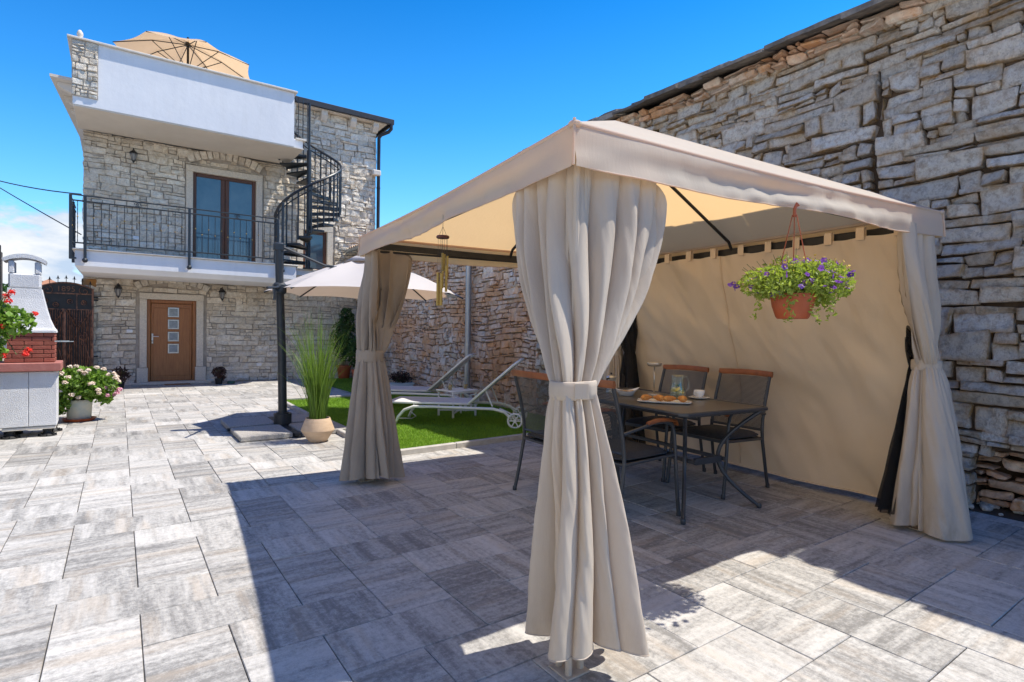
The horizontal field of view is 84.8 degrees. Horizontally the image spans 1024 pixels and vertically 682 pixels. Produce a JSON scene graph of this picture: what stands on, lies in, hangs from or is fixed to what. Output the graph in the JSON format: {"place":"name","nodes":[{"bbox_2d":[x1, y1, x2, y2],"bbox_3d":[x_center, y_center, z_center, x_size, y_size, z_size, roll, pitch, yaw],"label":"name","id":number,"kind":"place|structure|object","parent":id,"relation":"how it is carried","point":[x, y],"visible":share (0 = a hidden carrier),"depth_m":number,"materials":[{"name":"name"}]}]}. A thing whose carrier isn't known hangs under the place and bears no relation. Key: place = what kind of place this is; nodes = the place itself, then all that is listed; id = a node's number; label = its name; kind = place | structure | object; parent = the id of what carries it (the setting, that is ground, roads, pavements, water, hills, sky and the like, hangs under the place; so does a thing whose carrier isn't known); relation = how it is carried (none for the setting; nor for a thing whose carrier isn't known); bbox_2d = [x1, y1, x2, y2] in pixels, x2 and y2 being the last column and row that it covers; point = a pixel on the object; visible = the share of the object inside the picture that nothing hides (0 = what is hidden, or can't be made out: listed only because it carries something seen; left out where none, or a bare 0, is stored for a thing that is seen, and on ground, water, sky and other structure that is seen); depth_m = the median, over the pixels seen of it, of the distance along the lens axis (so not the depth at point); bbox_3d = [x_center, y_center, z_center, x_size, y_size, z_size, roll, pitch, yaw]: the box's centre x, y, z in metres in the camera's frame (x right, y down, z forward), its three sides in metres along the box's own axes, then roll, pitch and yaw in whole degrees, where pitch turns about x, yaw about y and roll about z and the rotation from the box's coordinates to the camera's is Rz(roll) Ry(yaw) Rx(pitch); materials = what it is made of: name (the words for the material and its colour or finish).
{"place":"outdoors","nodes":[
{"label":"outdoors","id":0,"kind":"place"},
{"bbox_2d":[42,280,54,284],"bbox_3d":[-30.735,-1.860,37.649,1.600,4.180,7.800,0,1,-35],"label":"distant house","id":1,"kind":"structure","parent":0,"point":[46,282],"depth_m":34.71,"materials":[{"name":"beige stone"}]},
{"bbox_2d":[0,0,869,291],"label":"sky","id":2,"kind":"structure","parent":0,"point":[466,86],"materials":[{"name":"blue"}]},
{"bbox_2d":[0,377,1023,681],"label":"paving","id":3,"kind":"structure","parent":0,"point":[792,581],"depth_m":2.92,"materials":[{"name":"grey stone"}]},
{"bbox_2d":[0,245,2,360],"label":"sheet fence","id":4,"kind":"object","parent":3,"relation":"on","point":[1,275],"visible":0.43,"depth_m":7.30,"materials":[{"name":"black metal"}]},
{"bbox_2d":[0,254,73,439],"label":"masonry barbecue","id":5,"kind":"object","parent":3,"relation":"on","point":[29,392],"visible":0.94,"depth_m":6.16,"materials":[{"name":"beige stone"}]},
{"bbox_2d":[0,372,27,427],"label":"door panel","id":6,"kind":"structure","parent":5,"relation":"in","point":[13,385],"depth_m":6.05,"materials":[{"name":"white paint"}]},
{"bbox_2d":[0,288,38,360],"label":"geranium planter","id":7,"kind":"object","parent":5,"relation":"on","point":[8,318],"visible":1,"depth_m":4.39,"materials":[{"name":"green plant"}]},
{"bbox_2d":[29,371,56,425],"bbox_3d":[-5.191,0.637,6.202,0.239,0.597,0.019,0,1,-37],"label":"door panel","id":8,"kind":"structure","parent":5,"relation":"in","point":[42,385],"depth_m":6.20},
{"bbox_2d":[59,364,122,421],"bbox_3d":[-5.612,0.667,7.284,0.769,0.737,0.804,1,1,17],"label":"potted white flowering plant","id":9,"kind":"object","parent":3,"relation":"on","point":[81,388],"visible":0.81,"depth_m":7.20,"materials":[{"name":"green plant"}]},
{"bbox_2d":[110,366,130,387],"bbox_3d":[-7.865,0.717,11.245,0.387,0.450,0.317,1,1,-14],"label":"potted plant","id":10,"kind":"object","parent":3,"relation":"on","point":[121,373],"visible":0.73,"depth_m":11.22,"materials":[{"name":"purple plant"}]},
{"bbox_2d":[164,383,189,384],"bbox_3d":[-7.211,0.931,12.086,0.480,0.013,0.195,0,1,-35],"label":"doormat","id":11,"kind":"object","parent":3,"relation":"on","point":[178,384],"visible":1,"depth_m":12.05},
{"bbox_2d":[211,367,226,383],"bbox_3d":[-6.430,0.753,12.302,0.313,0.387,0.274,0,1,-35],"label":"potted plant","id":12,"kind":"object","parent":3,"relation":"on","point":[219,373],"visible":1,"depth_m":12.26,"materials":[{"name":"black plant"}]},
{"bbox_2d":[278,312,354,442],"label":"potted grass","id":13,"kind":"object","parent":3,"relation":"on","point":[317,426],"depth_m":6.10,"materials":[{"name":"plant"}]},
{"bbox_2d":[221,242,462,441],"bbox_3d":[-2.166,-0.072,7.544,3.016,2.306,2.532,0,1,-35],"label":"side parasol","id":14,"kind":"object","parent":3,"relation":"on","point":[343,279],"visible":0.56,"depth_m":6.91,"materials":[{"name":"fabric"}]},
{"bbox_2d":[389,370,414,385],"bbox_3d":[-2.257,0.807,11.420,0.527,0.417,0.289,0,1,-27],"label":"planter trough","id":15,"kind":"object","parent":3,"relation":"on","point":[402,379],"visible":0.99,"depth_m":11.35,"materials":[{"name":"grey"}]},
{"bbox_2d":[287,392,530,455],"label":"kerb","id":16,"kind":"structure","parent":3,"relation":"on","point":[436,447],"depth_m":6.10,"materials":[{"name":"stone"}]},
{"bbox_2d":[287,377,545,448],"bbox_3d":[-2.558,1.032,9.954,2.910,0.014,8.810,0,1,-35],"label":"turf mat","id":17,"kind":"object","parent":3,"relation":"on","point":[416,414],"visible":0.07,"depth_m":7.80,"materials":[{"name":"green plant"}]},
{"bbox_2d":[330,307,356,378],"bbox_3d":[-4.209,0.049,14.032,0.716,1.810,0.621,0,1,-35],"label":"potted shrub","id":18,"kind":"object","parent":17,"relation":"on","point":[342,326],"visible":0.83,"depth_m":13.94,"materials":[{"name":"green plant"}]},
{"bbox_2d":[345,337,356,375],"bbox_3d":[-3.429,0.398,12.623,0.692,1.178,0.655,0,1,-35],"label":"potted shrub","id":19,"kind":"object","parent":17,"relation":"on","point":[352,351],"visible":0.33,"depth_m":12.49,"materials":[{"name":"green plant"}]},
{"bbox_2d":[390,353,478,406],"bbox_3d":[-1.458,0.621,8.937,1.797,0.874,0.684,1,1,6],"label":"sun lounger","id":20,"kind":"object","parent":17,"relation":"on","point":[405,390],"visible":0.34,"depth_m":8.69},
{"bbox_2d":[436,387,478,417],"bbox_3d":[-0.787,0.889,8.046,0.468,0.390,0.400,0,1,-43],"label":"side table","id":21,"kind":"object","parent":17,"relation":"on","point":[460,390],"visible":0.75,"depth_m":8.03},
{"bbox_2d":[392,358,526,428],"bbox_3d":[-0.713,0.654,7.456,1.797,0.874,0.684,1,1,6],"label":"sun lounger","id":22,"kind":"object","parent":17,"relation":"on","point":[416,402],"visible":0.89,"depth_m":7.22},
{"bbox_2d":[511,370,615,489],"bbox_3d":[0.389,0.699,4.313,0.693,0.948,0.582,0,1,-32],"label":"garden chair","id":23,"kind":"object","parent":3,"relation":"on","point":[537,436],"visible":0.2,"depth_m":4.25,"materials":[{"name":"grey metal"}]},
{"bbox_2d":[597,380,680,516],"bbox_3d":[0.716,0.711,3.830,0.693,0.948,0.582,0,1,-37],"label":"garden chair","id":24,"kind":"object","parent":3,"relation":"on","point":[626,453],"visible":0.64,"depth_m":3.60,"materials":[{"name":"black metal"}]},
{"bbox_2d":[339,117,972,681],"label":"garden gazebo","id":25,"kind":"object","parent":3,"relation":"on","point":[611,241],"visible":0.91,"depth_m":3.53,"materials":[{"name":"beige fabric"}]},
{"bbox_2d":[436,227,448,305],"bbox_3d":[-0.383,-0.448,3.092,0.072,0.505,0.072,0,1,-35],"label":"wind chime","id":26,"kind":"object","parent":25,"relation":"hanging from","point":[444,268],"visible":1,"depth_m":3.08,"materials":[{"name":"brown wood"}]},
{"bbox_2d":[727,202,857,324],"bbox_3d":[1.372,-0.374,2.696,0.610,0.587,0.500,0,1,-35],"label":"hanging basket","id":27,"kind":"object","parent":25,"relation":"hanging from","point":[791,289],"visible":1,"depth_m":2.62,"materials":[{"name":"ceramic"}]},
{"bbox_2d":[618,364,708,481],"bbox_3d":[1.380,0.701,5.103,0.693,0.948,0.582,0,1,-36],"label":"garden chair","id":28,"kind":"object","parent":3,"relation":"on","point":[642,421],"visible":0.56,"depth_m":5.13,"materials":[{"name":"black metal"}]},
{"bbox_2d":[597,387,767,524],"bbox_3d":[1.098,0.816,4.456,0.878,0.730,1.518,0,1,-30],"label":"dining table","id":29,"kind":"object","parent":3,"relation":"on","point":[705,407],"visible":0.54,"depth_m":4.02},
{"bbox_2d":[616,387,639,395],"bbox_3d":[0.941,0.415,4.629,0.220,0.073,0.150,1,1,5],"label":"serving bowl","id":30,"kind":"object","parent":29,"relation":"on","point":[621,392],"visible":0.98,"depth_m":4.59,"materials":[{"name":"white ceramic"}]},
{"bbox_2d":[647,362,661,395],"bbox_3d":[1.191,0.316,4.691,0.120,0.277,0.120,0,1,-35],"label":"table lamp","id":31,"kind":"object","parent":29,"relation":"on","point":[656,364],"visible":0.94,"depth_m":4.66,"materials":[{"name":"beige metal"}]},
{"bbox_2d":[637,398,691,404],"bbox_3d":[1.136,0.453,4.186,0.392,0.017,0.188,1,1,17],"label":"serving tray","id":32,"kind":"object","parent":29,"relation":"on","point":[663,401],"visible":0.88,"depth_m":4.16,"materials":[{"name":"white ceramic"}]},
{"bbox_2d":[640,394,651,400],"bbox_3d":[1.007,0.426,4.232,0.119,0.046,0.054,0,1,-42],"label":"croissant","id":33,"kind":"object","parent":32,"relation":"on","point":[644,397],"visible":1,"depth_m":4.21,"materials":[{"name":"orange food"}]},
{"bbox_2d":[653,395,663,400],"bbox_3d":[1.107,0.426,4.202,0.056,0.049,0.125,1,1,-12],"label":"croissant","id":34,"kind":"object","parent":32,"relation":"on","point":[659,397],"visible":1,"depth_m":4.18,"materials":[{"name":"orange food"}]},
{"bbox_2d":[663,396,676,401],"bbox_3d":[1.170,0.430,4.186,0.115,0.045,0.052,1,1,-19],"label":"croissant","id":35,"kind":"object","parent":32,"relation":"on","point":[669,398],"visible":1,"depth_m":4.17,"materials":[{"name":"orange food"}]},
{"bbox_2d":[678,395,686,401],"bbox_3d":[1.265,0.429,4.149,0.058,0.050,0.127,1,1,6],"label":"croissant","id":36,"kind":"object","parent":32,"relation":"on","point":[682,398],"visible":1,"depth_m":4.11,"materials":[{"name":"orange food"}]},
{"bbox_2d":[671,384,683,393],"bbox_3d":[1.330,0.365,4.448,0.172,0.190,0.124,0,1,-35],"label":"lemonade","id":37,"kind":"object","parent":29,"relation":"on","point":[678,390],"visible":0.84,"depth_m":4.43,"materials":[{"name":"beige liquid"}]},
{"bbox_2d":[688,396,709,398],"bbox_3d":[1.496,0.454,4.482,0.164,0.017,0.164,0,1,-35],"label":"saucer","id":38,"kind":"object","parent":29,"relation":"on","point":[703,397],"visible":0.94,"depth_m":4.49,"materials":[{"name":"white ceramic"}]},
{"bbox_2d":[693,390,704,396],"bbox_3d":[1.495,0.421,4.476,0.086,0.055,0.097,1,1,20],"label":"coffee cup","id":39,"kind":"object","parent":38,"relation":"on","point":[698,393],"visible":1,"depth_m":4.45,"materials":[{"name":"white ceramic"}]},
{"bbox_2d":[665,368,772,499],"bbox_3d":[1.728,0.714,4.624,0.693,0.948,0.582,0,1,-33],"label":"garden chair","id":40,"kind":"object","parent":3,"relation":"on","point":[712,432],"visible":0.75,"depth_m":4.62,"materials":[{"name":"black metal"}]},
{"bbox_2d":[606,372,615,392],"bbox_3d":[0.835,0.358,4.811,0.131,0.178,0.087,0,1,-33],"label":"moka pot","id":41,"kind":"object","parent":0,"point":[611,377],"visible":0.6,"depth_m":4.79,"materials":[{"name":"metal"}]},
{"bbox_2d":[969,504,1023,521],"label":"earth strip","id":42,"kind":"object","parent":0,"point":[1007,513],"depth_m":4.03,"materials":[{"name":"brown soil"}]},
{"bbox_2d":[518,0,1023,511],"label":"stone barn","id":43,"kind":"structure","parent":42,"relation":"on","point":[918,102],"depth_m":4.26,"materials":[{"name":"stone"}]},
{"bbox_2d":[968,499,1023,515],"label":"rubble","id":44,"kind":"object","parent":42,"relation":"on","point":[984,506],"visible":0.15,"depth_m":4.07,"materials":[{"name":"stone"}]},
{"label":"ground","id":45,"kind":"structure","parent":0,"visible":0},
{"bbox_2d":[3,283,8,291],"bbox_3d":[-24.391,-1.183,26.855,3.299,3.354,2.887,0,1,-35],"label":"distant tree","id":46,"kind":"object","parent":45,"relation":"on","point":[5,286],"visible":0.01,"depth_m":26.67,"materials":[{"name":"green plant"}]},
{"bbox_2d":[49,30,393,385],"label":"stone house","id":47,"kind":"structure","parent":45,"relation":"on","point":[178,218],"depth_m":12.17,"materials":[{"name":"stone"}]},
{"bbox_2d":[0,181,81,194],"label":"overhead cable","id":48,"kind":"object","parent":47,"relation":"attached to","point":[40,189],"visible":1,"depth_m":12.11,"materials":[{"name":"black plastic"}]},
{"bbox_2d":[0,188,81,234],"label":"overhead cable","id":49,"kind":"object","parent":47,"relation":"attached to","point":[38,210],"visible":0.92,"depth_m":12.15,"materials":[{"name":"black plastic"}]},
{"bbox_2d":[42,276,97,369],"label":"iron gate","id":50,"kind":"structure","parent":47,"relation":"attached to","point":[70,306],"depth_m":11.17,"materials":[{"name":"black metal"}]},
{"bbox_2d":[114,283,121,297],"bbox_3d":[-8.195,-1.045,11.664,0.150,0.324,0.207,0,1,-35],"label":"wall lantern","id":51,"kind":"object","parent":47,"relation":"attached to","point":[118,289],"depth_m":11.61,"materials":[{"name":"black metal"}]},
{"bbox_2d":[129,148,137,162],"bbox_3d":[-7.946,-3.883,11.765,0.150,0.324,0.207,0,1,-35],"label":"wall lantern","id":52,"kind":"object","parent":47,"relation":"attached to","point":[133,154],"depth_m":11.70,"materials":[{"name":"black metal"}]},
{"bbox_2d":[147,299,195,381],"bbox_3d":[-7.504,-0.008,12.363,0.926,1.779,0.125,0,1,-35],"label":"front door","id":53,"kind":"structure","parent":47,"relation":"in","point":[171,328],"depth_m":12.36,"materials":[{"name":"brown wood"}]},
{"bbox_2d":[112,31,248,78],"bbox_3d":[-7.130,-5.608,12.325,2.523,2.110,2.523,1,1,24],"label":"terrace parasol","id":54,"kind":"object","parent":47,"relation":"on","point":[200,53],"visible":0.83,"depth_m":12.34,"materials":[{"name":"beige fabric"}]},
{"bbox_2d":[219,287,225,300],"bbox_3d":[-6.610,-1.068,12.774,0.150,0.324,0.207,0,1,-35],"label":"wall lantern","id":55,"kind":"object","parent":47,"relation":"attached to","point":[222,291],"depth_m":12.71,"materials":[{"name":"black metal"}]},
{"bbox_2d":[193,172,255,261],"bbox_3d":[-6.632,-2.749,12.939,1.300,2.050,0.068,0,1,-35],"label":"window frame","id":56,"kind":"structure","parent":47,"relation":"in","point":[210,192],"depth_m":12.90,"materials":[{"name":"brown wood"}]},
{"bbox_2d":[274,97,341,271],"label":"spiral staircase","id":57,"kind":"structure","parent":47,"relation":"attached to","point":[311,191],"depth_m":13.03,"materials":[{"name":"metal"}]},
{"bbox_2d":[303,230,325,269],"bbox_3d":[-4.984,-2.237,14.112,0.590,1.040,0.060,0,1,-35],"label":"window frame","id":58,"kind":"structure","parent":47,"relation":"in","point":[317,249],"depth_m":14.16,"materials":[{"name":"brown wood"}]},
{"bbox_2d":[344,245,539,413],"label":"outbuilding","id":59,"kind":"structure","parent":45,"relation":"on","point":[486,318],"depth_m":9.79,"materials":[{"name":"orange stone"}]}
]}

